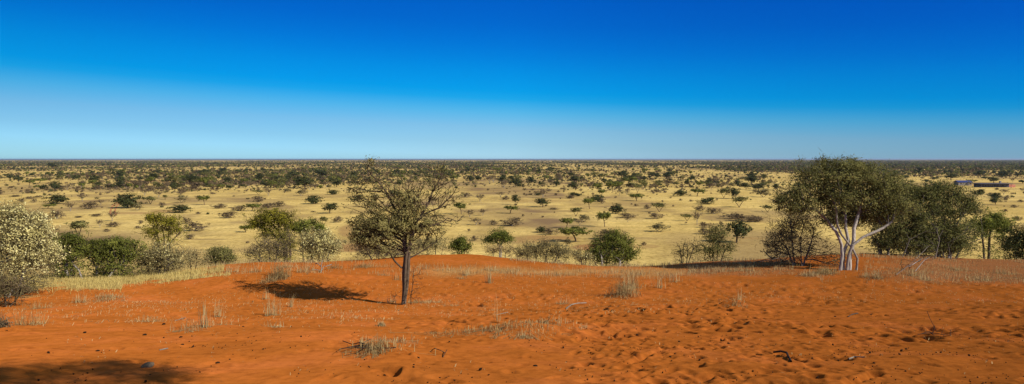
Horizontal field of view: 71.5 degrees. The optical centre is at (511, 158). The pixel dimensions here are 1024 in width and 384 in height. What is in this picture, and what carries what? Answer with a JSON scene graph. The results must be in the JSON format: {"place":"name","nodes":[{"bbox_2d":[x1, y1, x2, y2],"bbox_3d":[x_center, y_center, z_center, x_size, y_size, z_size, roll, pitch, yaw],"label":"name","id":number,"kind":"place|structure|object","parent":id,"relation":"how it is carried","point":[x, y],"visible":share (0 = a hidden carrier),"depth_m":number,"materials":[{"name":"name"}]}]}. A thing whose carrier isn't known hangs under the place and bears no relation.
{"place":"outdoors","nodes":[
{"label":"outdoors","id":0,"kind":"place"},
{"bbox_2d":[0,253,1023,383],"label":"dune","id":1,"kind":"structure","parent":0,"point":[278,360],"depth_m":12.77,"materials":[{"name":"sand"}]},
{"bbox_2d":[0,310,13,327],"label":"twiggy bush","id":2,"kind":"object","parent":1,"relation":"on","point":[3,323],"visible":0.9,"depth_m":13.23,"materials":[{"name":"brown plant"}]},
{"bbox_2d":[0,267,36,307],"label":"twiggy bush","id":3,"kind":"object","parent":1,"relation":"on","point":[5,286],"visible":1,"depth_m":21.17,"materials":[{"name":"brown plant"}]},
{"bbox_2d":[9,305,51,325],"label":"grass tuft","id":4,"kind":"object","parent":1,"relation":"on","point":[33,321],"visible":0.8,"depth_m":14.39,"materials":[{"name":"beige plant"}]},
{"bbox_2d":[0,196,70,296],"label":"flowering bush","id":5,"kind":"object","parent":1,"relation":"on","point":[29,239],"visible":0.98,"depth_m":22.77,"materials":[{"name":"grey plant"}]},
{"bbox_2d":[34,227,94,279],"bbox_3d":[-18.562,3.945,29.493,2.489,2.512,1.432,0,0,14],"label":"thorn tree","id":6,"kind":"object","parent":1,"relation":"on","point":[77,240],"visible":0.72,"depth_m":29.35,"materials":[{"name":"green plant"}]},
{"bbox_2d":[82,292,129,302],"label":"grass tuft","id":7,"kind":"object","parent":1,"relation":"on","point":[112,297],"visible":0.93,"depth_m":22.40,"materials":[{"name":"plant"}]},
{"bbox_2d":[72,235,151,278],"bbox_3d":[-16.905,4.192,29.977,3.107,2.120,1.899,0,0,0],"label":"bush","id":8,"kind":"object","parent":1,"relation":"on","point":[111,250],"visible":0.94,"depth_m":29.78,"materials":[{"name":"green plant"}]},
{"bbox_2d":[0,263,230,296],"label":"yellow grass","id":9,"kind":"structure","parent":1,"relation":"on","point":[89,282],"depth_m":27.78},
{"bbox_2d":[141,362,153,367],"bbox_3d":[-3.821,2.164,7.460,0.110,0.067,0.151,0,0,7],"label":"stone","id":10,"kind":"object","parent":1,"relation":"on","point":[147,364],"visible":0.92,"depth_m":7.42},
{"bbox_2d":[128,236,190,274],"bbox_3d":[-15.437,4.329,30.953,3.018,2.143,1.822,0,0,0],"label":"pale bush","id":11,"kind":"object","parent":1,"relation":"on","point":[158,256],"visible":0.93,"depth_m":30.81,"materials":[{"name":"grey plant"}]},
{"bbox_2d":[134,211,191,273],"bbox_3d":[-25.584,7.856,51.965,4.349,8.247,2.441,0,0,0],"label":"thorn tree","id":12,"kind":"object","parent":1,"relation":"on","point":[158,221],"visible":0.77,"depth_m":51.84,"materials":[{"name":"green plant"}]},
{"bbox_2d":[167,320,213,332],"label":"grass tuft","id":13,"kind":"object","parent":1,"relation":"on","point":[192,328],"visible":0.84,"depth_m":11.96,"materials":[{"name":"plant"}]},
{"bbox_2d":[181,242,215,268],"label":"pale bush","id":14,"kind":"object","parent":1,"relation":"on","point":[194,253],"visible":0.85,"depth_m":33.98,"materials":[{"name":"beige plant"}]},
{"bbox_2d":[191,304,209,327],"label":"grass tuft","id":15,"kind":"object","parent":1,"relation":"on","point":[205,325],"visible":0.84,"depth_m":12.24,"materials":[{"name":"plant"}]},
{"bbox_2d":[198,244,243,265],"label":"crest shrub","id":16,"kind":"object","parent":1,"relation":"on","point":[224,254],"visible":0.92,"depth_m":34.85,"materials":[{"name":"green plant"}]},
{"bbox_2d":[237,224,296,262],"bbox_3d":[-13.693,5.274,39.987,3.866,3.372,2.003,0,0,0],"label":"twiggy bush","id":17,"kind":"object","parent":1,"relation":"on","point":[275,246],"visible":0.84,"depth_m":39.91,"materials":[{"name":"grey plant"}]},
{"bbox_2d":[256,273,277,283],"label":"grass tuft","id":18,"kind":"object","parent":1,"relation":"on","point":[272,280],"visible":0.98,"depth_m":24.93,"materials":[{"name":"grey plant"}]},
{"bbox_2d":[237,205,300,261],"bbox_3d":[-14.627,5.366,43.041,4.148,5.213,2.168,0,0,0],"label":"thorn tree","id":19,"kind":"object","parent":1,"relation":"on","point":[259,221],"visible":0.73,"depth_m":42.85,"materials":[{"name":"green plant"}]},
{"bbox_2d":[263,289,282,315],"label":"grass tuft","id":20,"kind":"object","parent":1,"relation":"on","point":[272,311],"visible":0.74,"depth_m":16.97,"materials":[{"name":"plant"}]},
{"bbox_2d":[267,256,292,280],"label":"grass tuft","id":21,"kind":"object","parent":1,"relation":"on","point":[282,272],"visible":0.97,"depth_m":25.30,"materials":[{"name":"beige plant"}]},
{"bbox_2d":[295,261,318,273],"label":"grass tuft","id":22,"kind":"object","parent":1,"relation":"on","point":[306,270],"visible":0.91,"depth_m":26.22,"materials":[{"name":"plant"}]},
{"bbox_2d":[286,216,328,261],"bbox_3d":[-15.630,7.978,53.937,3.721,7.426,2.282,0,0,0],"label":"tree","id":23,"kind":"object","parent":1,"relation":"on","point":[309,223],"visible":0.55,"depth_m":53.74,"materials":[{"name":"green plant"}]},
{"bbox_2d":[289,224,343,261],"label":"flowering bush","id":24,"kind":"object","parent":1,"relation":"on","point":[321,241],"visible":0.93,"depth_m":37.77,"materials":[{"name":"grey plant"}]},
{"bbox_2d":[336,339,395,351],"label":"dead branch","id":25,"kind":"object","parent":1,"relation":"on","point":[359,345],"visible":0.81,"depth_m":8.38,"materials":[{"name":"wood"}]},
{"bbox_2d":[356,258,379,267],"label":"grass tuft","id":26,"kind":"object","parent":1,"relation":"on","point":[369,264],"visible":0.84,"depth_m":31.23,"materials":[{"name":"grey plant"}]},
{"bbox_2d":[341,238,423,259],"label":"twiggy bush","id":27,"kind":"object","parent":1,"relation":"on","point":[379,253],"visible":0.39,"depth_m":34.35,"materials":[{"name":"grey plant"}]},
{"bbox_2d":[339,334,435,358],"bbox_3d":[-1.563,2.232,8.407,1.082,0.266,0.897,0,0,-41],"label":"grass tuft","id":28,"kind":"object","parent":1,"relation":"on","point":[374,348],"visible":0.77,"depth_m":8.35,"materials":[{"name":"grey plant"}]},
{"bbox_2d":[359,333,422,343],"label":"grass tuft","id":29,"kind":"object","parent":1,"relation":"on","point":[412,340],"visible":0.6,"depth_m":9.76,"materials":[{"name":"plant"}]},
{"bbox_2d":[336,155,464,304],"bbox_3d":[-3.432,2.151,21.480,4.043,4.640,1.625,0,0,0],"label":"thorn tree","id":30,"kind":"object","parent":1,"relation":"on","point":[382,226],"visible":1,"depth_m":21.40,"materials":[{"name":"green plant"}]},
{"bbox_2d":[389,266,423,304],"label":"twig shrub","id":31,"kind":"object","parent":1,"relation":"on","point":[409,289],"visible":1,"depth_m":21.30,"materials":[{"name":"brown plant"}]},
{"bbox_2d":[407,235,449,254],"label":"pale bush","id":32,"kind":"object","parent":1,"relation":"on","point":[432,242],"visible":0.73,"depth_m":41.90,"materials":[{"name":"grey plant"}]},
{"bbox_2d":[390,322,502,337],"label":"grass tuft","id":33,"kind":"object","parent":1,"relation":"on","point":[430,333],"visible":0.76,"depth_m":11.03,"materials":[{"name":"grey plant"}]},
{"bbox_2d":[444,234,475,253],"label":"green bush","id":34,"kind":"object","parent":1,"relation":"on","point":[461,244],"visible":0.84,"depth_m":41.82,"materials":[{"name":"green plant"}]},
{"bbox_2d":[459,319,534,338],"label":"grass tuft","id":35,"kind":"object","parent":1,"relation":"on","point":[493,329],"visible":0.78,"depth_m":10.86,"materials":[{"name":"grey plant"}]},
{"bbox_2d":[478,225,516,256],"bbox_3d":[-1.120,7.567,51.921,2.946,5.469,1.795,0,0,0],"label":"thorn tree","id":36,"kind":"object","parent":1,"relation":"on","point":[503,236],"visible":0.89,"depth_m":51.79,"materials":[{"name":"green plant"}]},
{"bbox_2d":[481,243,518,257],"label":"pale bush","id":37,"kind":"object","parent":1,"relation":"on","point":[495,249],"visible":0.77,"depth_m":43.91,"materials":[{"name":"grey plant"}]},
{"bbox_2d":[3,272,1023,383],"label":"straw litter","id":38,"kind":"object","parent":1,"relation":"on","point":[412,306],"visible":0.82,"depth_m":20.09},
{"bbox_2d":[5,291,1023,383],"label":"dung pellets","id":39,"kind":"object","parent":1,"relation":"on","point":[901,350],"visible":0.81,"depth_m":8.60},
{"bbox_2d":[484,318,572,339],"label":"grass tuft","id":40,"kind":"object","parent":1,"relation":"on","point":[524,325],"visible":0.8,"depth_m":10.79,"materials":[{"name":"grey plant"}]},
{"bbox_2d":[504,235,580,262],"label":"pale bush","id":41,"kind":"object","parent":1,"relation":"on","point":[539,250],"visible":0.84,"depth_m":38.84,"materials":[{"name":"grey plant"}]},
{"bbox_2d":[532,314,589,329],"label":"grass tuft","id":42,"kind":"object","parent":1,"relation":"on","point":[558,321],"visible":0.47,"depth_m":12.45,"materials":[{"name":"plant"}]},
{"bbox_2d":[566,241,598,265],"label":"pale bush","id":43,"kind":"object","parent":1,"relation":"on","point":[578,254],"visible":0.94,"depth_m":36.90,"materials":[{"name":"grey plant"}]},
{"bbox_2d":[582,226,643,265],"bbox_3d":[5.331,4.902,38.002,3.643,2.722,1.968,0,0,0],"label":"bush","id":44,"kind":"object","parent":1,"relation":"on","point":[604,250],"visible":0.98,"depth_m":37.71,"materials":[{"name":"green plant"}]},
{"bbox_2d":[602,274,642,299],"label":"grass tuft","id":45,"kind":"object","parent":1,"relation":"on","point":[624,289],"visible":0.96,"depth_m":22.65,"materials":[{"name":"grey plant"}]},
{"bbox_2d":[622,267,648,288],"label":"grass tuft","id":46,"kind":"object","parent":1,"relation":"on","point":[632,280],"visible":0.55,"depth_m":25.19,"materials":[{"name":"beige plant"}]},
{"bbox_2d":[670,235,699,263],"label":"bare shrub","id":47,"kind":"object","parent":1,"relation":"on","point":[684,254],"visible":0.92,"depth_m":37.98,"materials":[{"name":"brown plant"}]},
{"bbox_2d":[683,220,739,261],"bbox_3d":[11.197,4.925,39.948,3.297,3.194,2.006,0,0,0],"label":"olive bush","id":48,"kind":"object","parent":1,"relation":"on","point":[712,237],"visible":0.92,"depth_m":39.88,"materials":[{"name":"green plant"}]},
{"bbox_2d":[715,297,747,308],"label":"grass tuft","id":49,"kind":"object","parent":1,"relation":"on","point":[732,303],"visible":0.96,"depth_m":19.61,"materials":[{"name":"beige plant"}]},
{"bbox_2d":[751,205,855,267],"bbox_3d":[12.908,3.552,31.743,4.454,3.284,2.582,0,0,0],"label":"twiggy bush","id":50,"kind":"object","parent":1,"relation":"on","point":[790,235],"visible":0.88,"depth_m":31.82,"materials":[{"name":"brown plant"}]},
{"bbox_2d":[796,268,829,277],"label":"grass tuft","id":51,"kind":"object","parent":1,"relation":"on","point":[812,274],"visible":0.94,"depth_m":28.60,"materials":[{"name":"plant"}]},
{"bbox_2d":[810,264,844,275],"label":"grass tuft","id":52,"kind":"object","parent":1,"relation":"on","point":[827,271],"visible":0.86,"depth_m":28.87,"materials":[{"name":"beige plant"}]},
{"bbox_2d":[766,153,927,269],"bbox_3d":[14.076,2.110,30.077,6.510,5.306,3.316,0,0,-15],"label":"thorn tree","id":53,"kind":"object","parent":1,"relation":"on","point":[846,178],"visible":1,"depth_m":29.85,"materials":[{"name":"green plant"}]},
{"bbox_2d":[896,245,935,274],"bbox_3d":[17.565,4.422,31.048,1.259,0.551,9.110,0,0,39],"label":"dead branch","id":54,"kind":"object","parent":1,"relation":"on","point":[919,260],"visible":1,"depth_m":31.49,"materials":[{"name":"grey plant"}]},
{"bbox_2d":[856,176,991,259],"bbox_3d":[22.037,3.132,38.143,7.237,4.717,3.670,0,0,0],"label":"thorn thicket","id":55,"kind":"object","parent":1,"relation":"on","point":[950,239],"visible":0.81,"depth_m":37.60,"materials":[{"name":"green plant"}]},
{"bbox_2d":[918,312,950,338],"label":"dead branch","id":56,"kind":"object","parent":1,"relation":"on","point":[936,331],"visible":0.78,"depth_m":12.49,"materials":[{"name":"wood"}]},
{"bbox_2d":[964,206,1021,258],"bbox_3d":[41.916,8.657,61.981,5.213,9.137,3.043,0,0,0],"label":"thorn tree","id":57,"kind":"object","parent":1,"relation":"on","point":[991,221],"visible":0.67,"depth_m":61.77,"materials":[{"name":"green plant"}]},
{"bbox_2d":[982,265,1016,274],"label":"grass tuft","id":58,"kind":"object","parent":1,"relation":"on","point":[1003,271],"visible":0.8,"depth_m":31.34,"materials":[{"name":"beige plant"}]},
{"bbox_2d":[992,222,1023,259],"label":"dark bush","id":59,"kind":"object","parent":1,"relation":"on","point":[1016,245],"visible":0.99,"depth_m":41.85,"materials":[{"name":"green plant"}]},
{"bbox_2d":[0,159,1023,278],"bbox_3d":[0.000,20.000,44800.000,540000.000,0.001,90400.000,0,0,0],"label":"grassland","id":60,"kind":"structure","parent":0,"point":[226,231],"depth_m":276.38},
{"bbox_2d":[47,180,62,188],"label":"plain bush","id":61,"kind":"object","parent":60,"relation":"on","point":[53,185],"visible":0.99,"depth_m":468.75,"materials":[{"name":"green plant"}]},
{"bbox_2d":[39,194,71,203],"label":"plain bush","id":62,"kind":"object","parent":60,"relation":"on","point":[57,198],"visible":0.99,"depth_m":315.98,"materials":[{"name":"green plant"}]},
{"bbox_2d":[48,209,66,218],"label":"plain bush","id":63,"kind":"object","parent":60,"relation":"on","point":[58,213],"visible":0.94,"depth_m":238.58,"materials":[{"name":"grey plant"}]},
{"bbox_2d":[63,220,89,232],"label":"plain tree","id":64,"kind":"object","parent":60,"relation":"on","point":[77,224],"visible":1,"depth_m":183.72,"materials":[{"name":"green plant"}]},
{"bbox_2d":[78,201,97,208],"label":"plain bush","id":65,"kind":"object","parent":60,"relation":"on","point":[89,204],"visible":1,"depth_m":284.81,"materials":[{"name":"grey plant"}]},
{"bbox_2d":[85,175,101,183],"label":"plain tree","id":66,"kind":"object","parent":60,"relation":"on","point":[93,177],"visible":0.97,"depth_m":567.38,"materials":[{"name":"green plant"}]},
{"bbox_2d":[109,193,147,207],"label":"plain bush","id":67,"kind":"object","parent":60,"relation":"on","point":[125,200],"visible":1,"depth_m":289.04,"materials":[{"name":"green plant"}]},
{"bbox_2d":[163,204,192,212],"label":"plain bush","id":68,"kind":"object","parent":60,"relation":"on","point":[182,208],"visible":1,"depth_m":263.24,"materials":[{"name":"green plant"}]},
{"bbox_2d":[173,195,189,202],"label":"plain bush","id":69,"kind":"object","parent":60,"relation":"on","point":[180,197],"visible":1,"depth_m":326.20,"materials":[{"name":"grey plant"}]},
{"bbox_2d":[179,175,198,182],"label":"plain tree","id":70,"kind":"object","parent":60,"relation":"on","point":[189,177],"visible":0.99,"depth_m":568.31,"materials":[{"name":"green plant"}]},
{"bbox_2d":[185,221,210,230],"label":"plain bush","id":71,"kind":"object","parent":60,"relation":"on","point":[194,225],"visible":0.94,"depth_m":197.04,"materials":[{"name":"grey plant"}]},
{"bbox_2d":[196,195,209,204],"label":"plain tree","id":72,"kind":"object","parent":60,"relation":"on","point":[203,197],"visible":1,"depth_m":309.99,"materials":[{"name":"green plant"}]},
{"bbox_2d":[212,211,239,217],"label":"plain bush","id":73,"kind":"object","parent":60,"relation":"on","point":[225,214],"visible":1,"depth_m":241.04,"materials":[{"name":"grey plant"}]},
{"bbox_2d":[243,203,261,209],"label":"plain tree","id":74,"kind":"object","parent":60,"relation":"on","point":[254,205],"visible":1,"depth_m":272.27,"materials":[{"name":"green plant"}]},
{"bbox_2d":[294,177,316,187],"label":"plain tree","id":75,"kind":"object","parent":60,"relation":"on","point":[304,181],"visible":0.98,"depth_m":483.77,"materials":[{"name":"green plant"}]},
{"bbox_2d":[302,195,324,203],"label":"plain bush","id":76,"kind":"object","parent":60,"relation":"on","point":[312,199],"visible":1,"depth_m":316.95,"materials":[{"name":"green plant"}]},
{"bbox_2d":[321,202,338,212],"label":"plain tree","id":77,"kind":"object","parent":60,"relation":"on","point":[328,206],"visible":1,"depth_m":260.41,"materials":[{"name":"green plant"}]},
{"bbox_2d":[453,201,466,213],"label":"plain tree","id":78,"kind":"object","parent":60,"relation":"on","point":[459,205],"visible":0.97,"depth_m":256.53,"materials":[{"name":"green plant"}]},
{"bbox_2d":[489,216,522,225],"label":"plain bush","id":79,"kind":"object","parent":60,"relation":"on","point":[515,221],"visible":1,"depth_m":211.81,"materials":[{"name":"grey plant"}]},
{"bbox_2d":[0,160,1023,243],"bbox_3d":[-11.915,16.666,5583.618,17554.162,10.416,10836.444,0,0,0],"label":"distant trees","id":80,"kind":"object","parent":60,"relation":"on","point":[966,168],"visible":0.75,"depth_m":1284.44,"materials":[{"name":"green plant"}]},
{"bbox_2d":[506,177,521,186],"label":"plain tree","id":81,"kind":"object","parent":60,"relation":"on","point":[515,180],"visible":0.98,"depth_m":507.14,"materials":[{"name":"green plant"}]},
{"bbox_2d":[532,198,550,206],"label":"plain tree","id":82,"kind":"object","parent":60,"relation":"on","point":[542,201],"visible":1,"depth_m":295.48,"materials":[{"name":"green plant"}]},
{"bbox_2d":[559,217,574,226],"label":"plain tree","id":83,"kind":"object","parent":60,"relation":"on","point":[567,220],"visible":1,"depth_m":204.41,"materials":[{"name":"green plant"}]},
{"bbox_2d":[558,226,594,241],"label":"plain tree","id":84,"kind":"object","parent":60,"relation":"on","point":[572,230],"visible":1,"depth_m":170.53,"materials":[{"name":"green plant"}]},
{"bbox_2d":[574,214,594,220],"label":"plain bush","id":85,"kind":"object","parent":60,"relation":"on","point":[584,216],"visible":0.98,"depth_m":227.87,"materials":[{"name":"grey plant"}]},
{"bbox_2d":[583,197,595,208],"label":"plain tree","id":86,"kind":"object","parent":60,"relation":"on","point":[589,200],"visible":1,"depth_m":284.14,"materials":[{"name":"green plant"}]},
{"bbox_2d":[595,211,610,226],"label":"plain tree","id":87,"kind":"object","parent":60,"relation":"on","point":[606,216],"visible":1,"depth_m":209.04,"materials":[{"name":"green plant"}]},
{"bbox_2d":[594,228,624,238],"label":"plain bush","id":88,"kind":"object","parent":60,"relation":"on","point":[601,233],"visible":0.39,"depth_m":176.94,"materials":[{"name":"brown plant"}]},
{"bbox_2d":[604,181,619,190],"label":"plain tree","id":89,"kind":"object","parent":60,"relation":"on","point":[613,183],"visible":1,"depth_m":426.31,"materials":[{"name":"green plant"}]},
{"bbox_2d":[604,202,625,213],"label":"plain bush","id":90,"kind":"object","parent":60,"relation":"on","point":[613,208],"visible":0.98,"depth_m":259.54,"materials":[{"name":"green plant"}]},
{"bbox_2d":[621,177,637,183],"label":"plain tree","id":91,"kind":"object","parent":60,"relation":"on","point":[630,179],"visible":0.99,"depth_m":547.46,"materials":[{"name":"green plant"}]},
{"bbox_2d":[651,202,665,211],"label":"plain tree","id":92,"kind":"object","parent":60,"relation":"on","point":[659,205],"visible":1,"depth_m":267.32,"materials":[{"name":"green plant"}]},
{"bbox_2d":[647,222,671,231],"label":"plain bush","id":93,"kind":"object","parent":60,"relation":"on","point":[659,225],"visible":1,"depth_m":195.49,"materials":[{"name":"grey plant"}]},
{"bbox_2d":[673,189,690,195],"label":"plain bush","id":94,"kind":"object","parent":60,"relation":"on","point":[680,192],"visible":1,"depth_m":381.80,"materials":[{"name":"green plant"}]},
{"bbox_2d":[695,198,715,203],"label":"plain bush","id":95,"kind":"object","parent":60,"relation":"on","point":[706,200],"visible":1,"depth_m":314.65,"materials":[{"name":"green plant"}]},
{"bbox_2d":[704,207,720,213],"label":"plain bush","id":96,"kind":"object","parent":60,"relation":"on","point":[713,210],"visible":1,"depth_m":260.16,"materials":[{"name":"brown plant"}]},
{"bbox_2d":[724,187,740,197],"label":"plain tree","id":97,"kind":"object","parent":60,"relation":"on","point":[735,191],"visible":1,"depth_m":357.59,"materials":[{"name":"green plant"}]},
{"bbox_2d":[720,219,751,242],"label":"plain tree","id":98,"kind":"object","parent":60,"relation":"on","point":[738,229],"visible":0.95,"depth_m":169.32,"materials":[{"name":"green plant"}]},
{"bbox_2d":[731,196,749,206],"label":"plain tree","id":99,"kind":"object","parent":60,"relation":"on","point":[739,199],"visible":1,"depth_m":293.99,"materials":[{"name":"green plant"}]},
{"bbox_2d":[732,213,753,220],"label":"plain bush","id":100,"kind":"object","parent":60,"relation":"on","point":[738,216],"visible":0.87,"depth_m":229.34,"materials":[{"name":"brown plant"}]},
{"bbox_2d":[744,176,757,182],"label":"plain tree","id":101,"kind":"object","parent":60,"relation":"on","point":[752,179],"visible":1,"depth_m":561.00,"materials":[{"name":"green plant"}]},
{"bbox_2d":[740,216,761,221],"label":"plain bush","id":102,"kind":"object","parent":60,"relation":"on","point":[753,218],"visible":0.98,"depth_m":225.06,"materials":[{"name":"grey plant"}]},
{"bbox_2d":[752,187,774,196],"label":"plain bush","id":103,"kind":"object","parent":60,"relation":"on","point":[764,192],"visible":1,"depth_m":372.69,"materials":[{"name":"grey plant"}]},
{"bbox_2d":[939,174,959,179],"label":"plain tree","id":104,"kind":"object","parent":60,"relation":"on","point":[952,175],"visible":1,"depth_m":682.24,"materials":[{"name":"green plant"}]},
{"bbox_2d":[953,180,971,184],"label":"farm shed","id":105,"kind":"structure","parent":60,"relation":"on","point":[958,182],"depth_m":539.92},
{"bbox_2d":[967,188,985,194],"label":"plain bush","id":106,"kind":"object","parent":60,"relation":"on","point":[979,191],"visible":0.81,"depth_m":385.42,"materials":[{"name":"green plant"}]},
{"bbox_2d":[971,181,1014,186],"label":"farm house","id":107,"kind":"structure","parent":60,"relation":"on","point":[999,184],"depth_m":503.94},
{"bbox_2d":[0,0,1023,158],"label":"sky","id":108,"kind":"structure","parent":0,"point":[80,79],"materials":[{"name":"blue"}]},
{"bbox_2d":[147,251,1023,273],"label":"crest grass","id":109,"kind":"structure","parent":0,"point":[628,264],"depth_m":34.71,"materials":[{"name":"plant"}]},
{"bbox_2d":[205,258,1023,284],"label":"dry grass","id":110,"kind":"structure","parent":0,"point":[717,269],"depth_m":30.07,"materials":[{"name":"plant"}]},
{"bbox_2d":[688,259,1022,285],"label":"grey grass","id":111,"kind":"structure","parent":0,"point":[884,273],"depth_m":30.05,"materials":[{"name":"plant"}]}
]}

